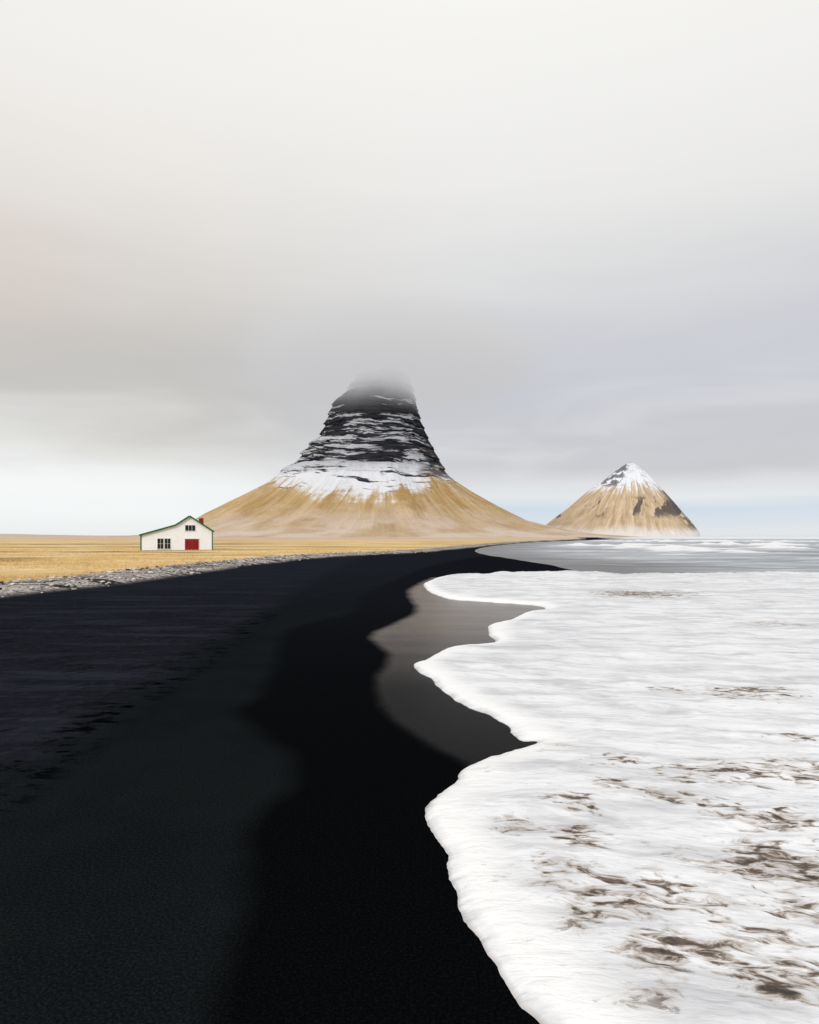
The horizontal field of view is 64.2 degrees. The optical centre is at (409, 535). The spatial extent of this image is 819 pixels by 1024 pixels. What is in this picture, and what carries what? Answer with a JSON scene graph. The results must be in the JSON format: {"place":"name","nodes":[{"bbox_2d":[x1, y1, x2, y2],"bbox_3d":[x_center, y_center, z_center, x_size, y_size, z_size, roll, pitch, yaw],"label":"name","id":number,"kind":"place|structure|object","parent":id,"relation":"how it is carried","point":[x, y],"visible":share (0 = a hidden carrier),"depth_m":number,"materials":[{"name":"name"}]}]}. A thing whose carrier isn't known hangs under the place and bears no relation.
{"place":"outdoors","nodes":[
{"label":"outdoors","id":0,"kind":"place"},
{"bbox_2d":[0,534,90,535],"bbox_3d":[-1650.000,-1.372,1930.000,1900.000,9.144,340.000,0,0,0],"label":"distant hills","id":1,"kind":"structure","parent":0,"point":[37,535],"depth_m":1849.73,"materials":[{"name":"beige plant"}]},
{"bbox_2d":[0,536,596,598],"bbox_3d":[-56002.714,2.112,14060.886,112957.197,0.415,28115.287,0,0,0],"label":"grass plain","id":2,"kind":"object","parent":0,"point":[416,544],"depth_m":76.48,"materials":[{"name":"beige plant"}]},
{"bbox_2d":[142,517,211,549],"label":"walls","id":3,"kind":"structure","parent":2,"relation":"on","point":[177,534],"depth_m":85.15,"materials":[{"name":"white paint"}]},
{"bbox_2d":[185,539,191,549],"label":"door leaf","id":4,"kind":"object","parent":3,"relation":"attached to","point":[188,540],"visible":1,"depth_m":85.48,"materials":[{"name":"red wood"}]},
{"bbox_2d":[192,539,198,549],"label":"door leaf","id":5,"kind":"object","parent":3,"relation":"attached to","point":[195,540],"visible":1,"depth_m":85.77,"materials":[{"name":"red paint"}]},
{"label":"roof","id":6,"kind":"object","parent":3,"relation":"on","visible":0},
{"bbox_2d":[139,525,175,535],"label":"bargeboard","id":7,"kind":"object","parent":6,"relation":"attached to","point":[156,530],"visible":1,"depth_m":83.95,"materials":[{"name":"green wood"}]},
{"bbox_2d":[0,550,422,596],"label":"shingle pebbles","id":8,"kind":"object","parent":2,"relation":"on","point":[14,581],"visible":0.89,"depth_m":35.05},
{"bbox_2d":[0,537,605,1023],"bbox_3d":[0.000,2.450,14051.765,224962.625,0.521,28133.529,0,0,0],"label":"black sand beach","id":9,"kind":"structure","parent":0,"point":[220,791],"depth_m":5.50,"materials":[{"name":"black sand"}]},
{"bbox_2d":[110,367,635,536],"bbox_3d":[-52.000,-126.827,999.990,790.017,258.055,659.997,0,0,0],"label":"snowy mountain","id":10,"kind":"structure","parent":0,"point":[367,463],"depth_m":869.65,"materials":[{"name":"beige stone"}]},
{"bbox_2d":[0,0,818,535],"label":"sky","id":11,"kind":"structure","parent":0,"point":[583,234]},
{"bbox_2d":[546,462,699,536],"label":"snowy mountain","id":12,"kind":"structure","parent":0,"point":[631,499],"depth_m":1315.02,"materials":[{"name":"beige stone"}]},
{"bbox_2d":[475,536,818,573],"bbox_3d":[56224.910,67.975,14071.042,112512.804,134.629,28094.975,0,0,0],"label":"sea","id":13,"kind":"structure","parent":0,"point":[700,554],"depth_m":76.67,"materials":[{"name":"liquid"}]},
{"bbox_2d":[414,570,818,1023],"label":"sea foam","id":14,"kind":"object","parent":13,"relation":"on","point":[631,836],"visible":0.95,"depth_m":5.18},
{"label":"frame sill","id":15,"kind":"object","parent":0,"visible":0},
{"bbox_2d":[157,539,162,548],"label":"glass","id":16,"kind":"object","parent":15,"relation":"on","point":[158,543],"visible":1,"depth_m":84.33,"materials":[{"name":"black glass"}]},
{"label":"frame sill","id":17,"kind":"object","parent":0,"visible":0},
{"bbox_2d":[165,539,169,548],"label":"glass","id":18,"kind":"object","parent":17,"relation":"on","point":[166,543],"visible":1,"depth_m":84.65,"materials":[{"name":"black glass"}]},
{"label":"frame sill","id":19,"kind":"object","parent":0,"visible":0},
{"bbox_2d":[185,525,194,530],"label":"glass","id":20,"kind":"object","parent":19,"relation":"on","point":[191,527],"visible":1,"depth_m":85.59,"materials":[{"name":"black glass"}]},
{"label":"roof","id":21,"kind":"object","parent":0,"visible":0},
{"bbox_2d":[189,516,213,531],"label":"bargeboard","id":22,"kind":"object","parent":21,"relation":"attached to","point":[201,523],"visible":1,"depth_m":85.77,"materials":[{"name":"green wood"}]}
]}

